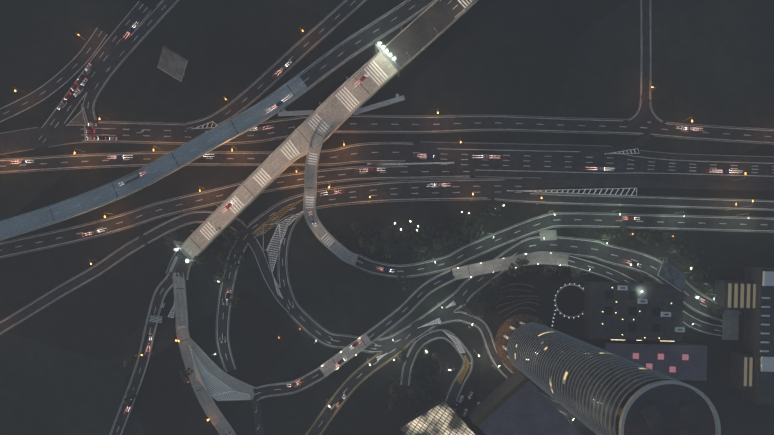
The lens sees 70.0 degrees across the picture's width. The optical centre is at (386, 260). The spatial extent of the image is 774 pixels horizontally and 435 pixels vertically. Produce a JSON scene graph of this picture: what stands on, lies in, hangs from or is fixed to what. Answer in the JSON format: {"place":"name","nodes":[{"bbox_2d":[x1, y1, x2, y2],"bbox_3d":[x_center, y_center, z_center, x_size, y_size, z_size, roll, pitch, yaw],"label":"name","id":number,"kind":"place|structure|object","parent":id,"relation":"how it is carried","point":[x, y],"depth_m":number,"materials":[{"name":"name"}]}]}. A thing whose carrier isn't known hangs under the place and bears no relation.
{"place":"outdoors","nodes":[
{"label":"outdoors","id":0,"kind":"place"},
{"bbox_2d":[0,27,107,122],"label":"road","id":1,"kind":"structure","parent":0,"point":[68,72],"depth_m":319.82,"materials":[{"name":"grey asphalt"}]},
{"bbox_2d":[0,211,250,332],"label":"road","id":2,"kind":"structure","parent":0,"point":[235,224],"depth_m":319.86,"materials":[{"name":"grey asphalt"}]},
{"bbox_2d":[0,222,234,334],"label":"kerb","id":3,"kind":"structure","parent":2,"relation":"on","point":[100,274],"depth_m":319.72,"materials":[{"name":"concrete"}]},
{"bbox_2d":[0,211,243,321],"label":"kerb","id":4,"kind":"structure","parent":2,"relation":"on","point":[106,257],"depth_m":319.72,"materials":[{"name":"concrete"}]},
{"bbox_2d":[109,271,179,434],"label":"road","id":5,"kind":"structure","parent":0,"point":[167,283],"depth_m":319.82,"materials":[{"name":"grey asphalt"}]},
{"bbox_2d":[0,75,308,240],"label":"road","id":6,"kind":"structure","parent":0,"point":[185,154],"depth_m":310.97,"materials":[{"name":"grey blue-coated asphalt"}]},
{"bbox_2d":[122,173,140,184],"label":"bus","id":7,"kind":"object","parent":6,"relation":"on","point":[129,179],"depth_m":307.79,"materials":[{"name":"silver paint"}]},
{"bbox_2d":[166,250,192,279],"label":"road","id":8,"kind":"structure","parent":0,"point":[183,266],"depth_m":316.26,"materials":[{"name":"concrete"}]},
{"bbox_2d":[169,255,180,272],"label":"segment","id":9,"kind":"object","parent":8,"relation":"on","point":[176,260],"depth_m":313.19,"materials":[{"name":"grey concrete"}]},
{"bbox_2d":[173,273,235,434],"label":"road","id":10,"kind":"structure","parent":0,"point":[222,425],"depth_m":319.82,"materials":[{"name":"grey asphalt"}]},
{"bbox_2d":[216,232,247,371],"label":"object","id":11,"kind":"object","parent":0,"point":[227,285],"depth_m":319.86,"materials":[{"name":"asphalt"}]},
{"bbox_2d":[216,237,237,368],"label":"yellow kerb line","id":12,"kind":"object","parent":11,"relation":"on","point":[217,307],"depth_m":319.72,"materials":[{"name":"paint"}]},
{"bbox_2d":[228,246,247,367],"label":"yellow kerb line","id":13,"kind":"object","parent":11,"relation":"on","point":[230,311],"depth_m":319.72,"materials":[{"name":"paint"}]},
{"bbox_2d":[250,399,263,434],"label":"road","id":14,"kind":"structure","parent":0,"point":[258,419],"depth_m":319.78,"materials":[{"name":"grey asphalt"}]},
{"bbox_2d":[186,0,365,133],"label":"road","id":15,"kind":"structure","parent":0,"point":[298,51],"depth_m":319.83,"materials":[{"name":"grey asphalt"}]},
{"bbox_2d":[185,0,344,123],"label":"road edge line","id":16,"kind":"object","parent":15,"relation":"on","point":[270,67],"depth_m":319.69,"materials":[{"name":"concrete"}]},
{"bbox_2d":[232,0,366,117],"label":"road edge line","id":17,"kind":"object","parent":15,"relation":"on","point":[301,58],"depth_m":319.69,"materials":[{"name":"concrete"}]},
{"bbox_2d":[252,367,324,400],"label":"road","id":18,"kind":"structure","parent":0,"point":[286,388],"depth_m":318.14,"materials":[{"name":"grey asphalt"}]},
{"bbox_2d":[178,0,478,257],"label":"road","id":19,"kind":"structure","parent":0,"point":[332,112],"depth_m":306.97,"materials":[{"name":"concrete"}]},
{"bbox_2d":[173,240,195,261],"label":"portal","id":20,"kind":"object","parent":19,"relation":"on","point":[183,251],"depth_m":305.33,"materials":[{"name":"metal"}]},
{"bbox_2d":[303,117,358,265],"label":"road","id":21,"kind":"structure","parent":19,"relation":"on","point":[335,247],"depth_m":310.00,"materials":[{"name":"grey asphalt"}]},
{"bbox_2d":[309,215,314,223],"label":"car","id":22,"kind":"object","parent":21,"relation":"on","point":[312,219],"depth_m":309.41,"materials":[{"name":"silver paint"}]},
{"bbox_2d":[375,42,400,76],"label":"portal","id":23,"kind":"object","parent":19,"relation":"on","point":[385,54],"depth_m":297.75,"materials":[{"name":"metal"}]},
{"bbox_2d":[319,334,371,376],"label":"bridge","id":24,"kind":"structure","parent":0,"point":[347,353],"depth_m":313.46,"materials":[{"name":"concrete"}]},
{"bbox_2d":[306,330,414,434],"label":"road","id":25,"kind":"structure","parent":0,"point":[352,382],"depth_m":319.84,"materials":[{"name":"grey asphalt"}]},
{"bbox_2d":[305,353,377,434],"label":"road edge line","id":26,"kind":"object","parent":25,"relation":"on","point":[337,390],"depth_m":319.70,"materials":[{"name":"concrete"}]},
{"bbox_2d":[252,199,468,434],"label":"road paint","id":27,"kind":"object","parent":25,"relation":"on","point":[368,361],"depth_m":319.77,"materials":[{"name":"paint"}]},
{"bbox_2d":[321,343,410,434],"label":"road edge line","id":28,"kind":"object","parent":25,"relation":"on","point":[359,384],"depth_m":319.70,"materials":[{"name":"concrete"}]},
{"bbox_2d":[298,0,435,89],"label":"road","id":29,"kind":"structure","parent":0,"point":[315,72],"depth_m":311.01,"materials":[{"name":"grey asphalt"}]},
{"bbox_2d":[7,25,733,411],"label":"street lights","id":30,"kind":"object","parent":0,"point":[367,171],"depth_m":319.18},
{"bbox_2d":[247,179,521,237],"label":"road","id":31,"kind":"structure","parent":0,"point":[426,190],"depth_m":319.88,"materials":[{"name":"grey asphalt"}]},
{"bbox_2d":[258,199,490,236],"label":"road edge line","id":32,"kind":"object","parent":31,"relation":"on","point":[379,202],"depth_m":319.74,"materials":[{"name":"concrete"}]},
{"bbox_2d":[248,178,521,224],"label":"road edge line","id":33,"kind":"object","parent":31,"relation":"on","point":[389,181],"depth_m":319.74,"materials":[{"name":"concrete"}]},
{"bbox_2d":[481,179,773,190],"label":"road","id":34,"kind":"structure","parent":31,"relation":"on","point":[488,185],"depth_m":319.87,"materials":[{"name":"grey asphalt"}]},
{"bbox_2d":[0,0,773,434],"bbox_3d":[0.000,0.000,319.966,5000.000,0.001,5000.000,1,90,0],"label":"ground","id":35,"kind":"structure","parent":0,"point":[64,370],"depth_m":319.97,"materials":[{"name":"black"}]},
{"bbox_2d":[67,110,87,125],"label":"traffic island","id":36,"kind":"structure","parent":35,"relation":"on","point":[78,117],"depth_m":319.81,"materials":[{"name":"grey concrete"}]},
{"bbox_2d":[35,0,151,145],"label":"road","id":37,"kind":"structure","parent":35,"relation":"on","point":[110,48],"depth_m":319.82,"materials":[{"name":"grey asphalt"}]},
{"bbox_2d":[71,83,77,89],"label":"car","id":38,"kind":"object","parent":37,"relation":"on","point":[74,86],"depth_m":318.93,"materials":[{"name":"red paint"}]},
{"bbox_2d":[78,73,84,80],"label":"car","id":39,"kind":"object","parent":37,"relation":"on","point":[81,77],"depth_m":318.92,"materials":[{"name":"black paint"}]},
{"bbox_2d":[82,0,176,129],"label":"road","id":40,"kind":"structure","parent":35,"relation":"on","point":[155,16],"depth_m":319.83,"materials":[{"name":"grey asphalt"}]},
{"bbox_2d":[94,0,179,119],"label":"kerb","id":41,"kind":"object","parent":40,"relation":"on","point":[128,55],"depth_m":319.69,"materials":[{"name":"concrete"}]},
{"bbox_2d":[157,46,187,80],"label":"concrete slab","id":42,"kind":"structure","parent":35,"relation":"on","point":[171,63],"depth_m":302.71,"materials":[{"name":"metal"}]},
{"bbox_2d":[0,162,401,173],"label":"road edge line","id":43,"kind":"object","parent":35,"relation":"on","point":[206,165],"depth_m":319.78,"materials":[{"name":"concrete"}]},
{"bbox_2d":[0,143,429,172],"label":"road","id":44,"kind":"structure","parent":35,"relation":"on","point":[404,150],"depth_m":319.92,"materials":[{"name":"grey asphalt"}]},
{"bbox_2d":[18,160,26,163],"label":"car","id":45,"kind":"object","parent":44,"relation":"on","point":[22,162],"depth_m":319.02,"materials":[{"name":"blue paint"}]},
{"bbox_2d":[116,155,123,158],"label":"car","id":46,"kind":"object","parent":44,"relation":"on","point":[119,156],"depth_m":319.03,"materials":[{"name":"blue paint"}]},
{"bbox_2d":[0,142,412,159],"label":"road edge line","id":47,"kind":"object","parent":44,"relation":"on","point":[210,151],"depth_m":319.78,"materials":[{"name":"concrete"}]},
{"bbox_2d":[184,338,254,399],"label":"road","id":48,"kind":"structure","parent":35,"relation":"on","point":[218,373],"depth_m":319.87,"materials":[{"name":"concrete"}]},
{"bbox_2d":[190,346,250,400],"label":"painted road gore","id":49,"kind":"structure","parent":48,"relation":"on","point":[219,399],"depth_m":319.77,"materials":[{"name":"paint"}]},
{"bbox_2d":[0,165,469,257],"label":"road","id":50,"kind":"structure","parent":35,"relation":"on","point":[150,212],"depth_m":319.92,"materials":[{"name":"grey asphalt"}]},
{"bbox_2d":[0,165,399,242],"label":"kerb","id":51,"kind":"object","parent":50,"relation":"on","point":[190,194],"depth_m":319.78,"materials":[{"name":"concrete"}]},
{"bbox_2d":[368,168,376,171],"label":"van","id":52,"kind":"object","parent":50,"relation":"on","point":[372,169],"depth_m":317.89,"materials":[{"name":"red paint"}]},
{"bbox_2d":[0,177,469,258],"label":"kerb","id":53,"kind":"object","parent":35,"relation":"on","point":[222,202],"depth_m":319.78,"materials":[{"name":"concrete"}]},
{"bbox_2d":[244,232,287,312],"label":"road","id":54,"kind":"structure","parent":35,"relation":"on","point":[250,239],"depth_m":319.85,"materials":[{"name":"grey asphalt"}]},
{"bbox_2d":[264,224,276,249],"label":"island kerb","id":55,"kind":"structure","parent":35,"relation":"on","point":[268,235],"depth_m":319.81,"materials":[{"name":"grey concrete"}]},
{"bbox_2d":[278,94,404,115],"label":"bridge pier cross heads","id":56,"kind":"object","parent":35,"relation":"on","point":[397,98],"depth_m":309.77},
{"bbox_2d":[365,269,454,342],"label":"road","id":57,"kind":"structure","parent":35,"relation":"on","point":[410,304],"depth_m":313.47,"materials":[{"name":"grey asphalt"}]},
{"bbox_2d":[123,204,724,410],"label":"trees","id":58,"kind":"object","parent":35,"relation":"on","point":[606,234],"depth_m":312.89,"materials":[{"name":"green plant"}]},
{"bbox_2d":[400,397,476,434],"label":"building roof","id":59,"kind":"structure","parent":35,"relation":"on","point":[441,416],"depth_m":310.97,"materials":[{"name":"beige glass"}]},
{"bbox_2d":[205,220,710,410],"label":"shrubs","id":60,"kind":"object","parent":35,"relation":"on","point":[485,294],"depth_m":318.87,"materials":[{"name":"green plant"}]},
{"bbox_2d":[475,176,535,177],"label":"kerb","id":61,"kind":"structure","parent":35,"relation":"on","point":[507,177],"depth_m":319.79,"materials":[{"name":"concrete"}]},
{"bbox_2d":[478,380,581,434],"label":"building roof","id":62,"kind":"structure","parent":35,"relation":"on","point":[528,407],"depth_m":297.97,"materials":[{"name":"grey concrete"}]},
{"bbox_2d":[552,283,583,325],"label":"round court kerb","id":63,"kind":"structure","parent":35,"relation":"on","point":[569,300],"depth_m":319.70,"materials":[{"name":"concrete"}]},
{"bbox_2d":[420,141,773,156],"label":"road edge line","id":64,"kind":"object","parent":35,"relation":"on","point":[599,145],"depth_m":319.79,"materials":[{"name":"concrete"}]},
{"bbox_2d":[502,321,720,434],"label":"tower","id":65,"kind":"structure","parent":35,"relation":"on","point":[596,390],"depth_m":178.12,"materials":[{"name":"grey glass"}]},
{"bbox_2d":[625,92,640,119],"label":"kerb corner","id":66,"kind":"object","parent":35,"relation":"on","point":[638,107],"depth_m":319.76,"materials":[{"name":"concrete"}]},
{"bbox_2d":[583,282,684,341],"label":"building roof","id":67,"kind":"structure","parent":35,"relation":"on","point":[618,311],"depth_m":310.97,"materials":[{"name":"black concrete"}]},
{"bbox_2d":[601,342,706,380],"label":"rooftop terrace","id":68,"kind":"structure","parent":35,"relation":"on","point":[676,361],"depth_m":313.97,"materials":[{"name":"grey concrete"}]},
{"bbox_2d":[658,260,686,291],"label":"canopy","id":69,"kind":"object","parent":35,"relation":"on","point":[672,275],"depth_m":304.59,"materials":[{"name":"metal"}]},
{"bbox_2d":[714,267,773,404],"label":"buildings","id":70,"kind":"structure","parent":35,"relation":"on","point":[751,295],"depth_m":309.97,"materials":[{"name":"black concrete"}]},
{"bbox_2d":[0,0,773,434],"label":"road paint","id":71,"kind":"object","parent":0,"point":[354,202],"depth_m":319.81,"materials":[{"name":"white paint"}]},
{"bbox_2d":[49,76,525,434],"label":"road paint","id":72,"kind":"object","parent":71,"relation":"on","point":[254,196],"depth_m":310.93,"materials":[{"name":"white paint"}]},
{"bbox_2d":[0,115,773,153],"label":"road","id":73,"kind":"structure","parent":0,"point":[21,140],"depth_m":319.91,"materials":[{"name":"grey asphalt"}]},
{"bbox_2d":[0,130,773,154],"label":"road edge line","id":74,"kind":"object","parent":73,"relation":"on","point":[380,132],"depth_m":319.77,"materials":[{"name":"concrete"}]},
{"bbox_2d":[0,115,773,133],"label":"road edge line","id":75,"kind":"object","parent":73,"relation":"on","point":[417,115],"depth_m":319.77,"materials":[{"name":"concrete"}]},
{"bbox_2d":[583,131,650,155],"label":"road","id":76,"kind":"structure","parent":73,"relation":"on","point":[643,139],"depth_m":319.89,"materials":[{"name":"grey asphalt"}]},
{"bbox_2d":[1,3,772,422],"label":"street lamps","id":77,"kind":"object","parent":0,"point":[471,199],"depth_m":309.87,"materials":[{"name":"metal"}]},
{"bbox_2d":[149,0,638,399],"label":"road paint","id":78,"kind":"object","parent":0,"point":[279,224],"depth_m":319.65,"materials":[{"name":"white paint"}]},
{"bbox_2d":[384,0,475,66],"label":"road","id":79,"kind":"structure","parent":0,"point":[416,36],"depth_m":307.11,"materials":[{"name":"grey asphalt"}]},
{"bbox_2d":[401,330,472,408],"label":"road","id":80,"kind":"structure","parent":0,"point":[454,391],"depth_m":319.80,"materials":[{"name":"grey asphalt"}]},
{"bbox_2d":[409,338,462,399],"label":"kerb","id":81,"kind":"structure","parent":80,"relation":"on","point":[455,349],"depth_m":319.66,"materials":[{"name":"concrete"}]},
{"bbox_2d":[400,329,472,410],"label":"road edge line","id":82,"kind":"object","parent":80,"relation":"on","point":[462,343],"depth_m":319.66,"materials":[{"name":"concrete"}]},
{"bbox_2d":[406,311,568,414],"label":"road","id":83,"kind":"structure","parent":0,"point":[413,330],"depth_m":319.81,"materials":[{"name":"grey asphalt"}]},
{"bbox_2d":[439,321,566,415],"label":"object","id":84,"kind":"object","parent":83,"relation":"on","point":[485,346],"depth_m":319.67,"materials":[{"name":"concrete"}]},
{"bbox_2d":[459,311,552,398],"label":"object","id":85,"kind":"object","parent":83,"relation":"on","point":[494,342],"depth_m":319.67,"materials":[{"name":"concrete"}]},
{"bbox_2d":[467,370,528,425],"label":"building","id":86,"kind":"structure","parent":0,"point":[499,395],"depth_m":305.73,"materials":[{"name":"grey concrete"}]},
{"bbox_2d":[278,204,740,352],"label":"road","id":87,"kind":"structure","parent":0,"point":[471,286],"depth_m":319.85,"materials":[{"name":"grey asphalt"}]},
{"bbox_2d":[277,220,722,352],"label":"kerb","id":88,"kind":"structure","parent":87,"relation":"on","point":[470,298],"depth_m":319.71,"materials":[{"name":"concrete"}]},
{"bbox_2d":[287,214,741,338],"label":"kerb","id":89,"kind":"structure","parent":87,"relation":"on","point":[462,283],"depth_m":319.71,"materials":[{"name":"concrete"}]},
{"bbox_2d":[452,252,568,279],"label":"bridge deck","id":90,"kind":"structure","parent":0,"point":[549,257],"depth_m":313.47,"materials":[{"name":"concrete"}]},
{"bbox_2d":[495,283,547,371],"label":"tower plaza paving","id":91,"kind":"structure","parent":0,"point":[506,330],"depth_m":319.67,"materials":[{"name":"grey concrete"}]},
{"bbox_2d":[539,230,556,240],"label":"slab pavement","id":92,"kind":"structure","parent":0,"point":[549,234],"depth_m":319.47,"materials":[{"name":"concrete"}]},
{"bbox_2d":[355,213,773,276],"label":"road","id":93,"kind":"structure","parent":0,"point":[486,244],"depth_m":319.85,"materials":[{"name":"grey asphalt"}]},
{"bbox_2d":[354,227,773,277],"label":"road edge line","id":94,"kind":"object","parent":93,"relation":"on","point":[559,227],"depth_m":319.71,"materials":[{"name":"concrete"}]},
{"bbox_2d":[361,212,773,264],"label":"road edge line","id":95,"kind":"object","parent":93,"relation":"on","point":[568,212],"depth_m":319.71,"materials":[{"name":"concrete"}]},
{"bbox_2d":[420,142,773,182],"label":"road","id":96,"kind":"structure","parent":0,"point":[536,159],"depth_m":319.93,"materials":[{"name":"grey asphalt"}]},
{"bbox_2d":[584,95,644,128],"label":"road corner","id":97,"kind":"object","parent":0,"point":[633,122],"depth_m":319.90,"materials":[{"name":"asphalt"}]},
{"bbox_2d":[481,190,773,209],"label":"road","id":98,"kind":"structure","parent":0,"point":[507,195],"depth_m":319.88,"materials":[{"name":"grey asphalt"}]},
{"bbox_2d":[494,199,773,210],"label":"road edge line","id":99,"kind":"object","parent":98,"relation":"on","point":[636,206],"depth_m":319.74,"materials":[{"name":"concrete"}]},
{"bbox_2d":[534,192,773,200],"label":"road edge line","id":100,"kind":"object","parent":98,"relation":"on","point":[654,196],"depth_m":319.74,"materials":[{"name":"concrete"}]},
{"bbox_2d":[567,255,721,336],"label":"road","id":101,"kind":"structure","parent":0,"point":[621,278],"depth_m":318.12,"materials":[{"name":"grey asphalt"}]},
{"bbox_2d":[640,0,650,126],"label":"road","id":102,"kind":"structure","parent":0,"point":[645,39],"depth_m":319.91,"materials":[{"name":"grey asphalt"}]},
{"bbox_2d":[640,0,640,91],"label":"kerb","id":103,"kind":"object","parent":102,"relation":"on","point":[640,45],"depth_m":319.81,"materials":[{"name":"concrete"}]},
{"bbox_2d":[650,12,651,101],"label":"kerb","id":104,"kind":"object","parent":102,"relation":"on","point":[651,49],"depth_m":319.77,"materials":[{"name":"concrete"}]},
{"bbox_2d":[642,75,712,137],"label":"road corner","id":105,"kind":"object","parent":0,"point":[657,123],"depth_m":319.89,"materials":[{"name":"asphalt"}]},
{"bbox_2d":[650,92,662,120],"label":"kerb corner","id":106,"kind":"object","parent":105,"relation":"on","point":[652,108],"depth_m":319.75,"materials":[{"name":"concrete"}]}
]}

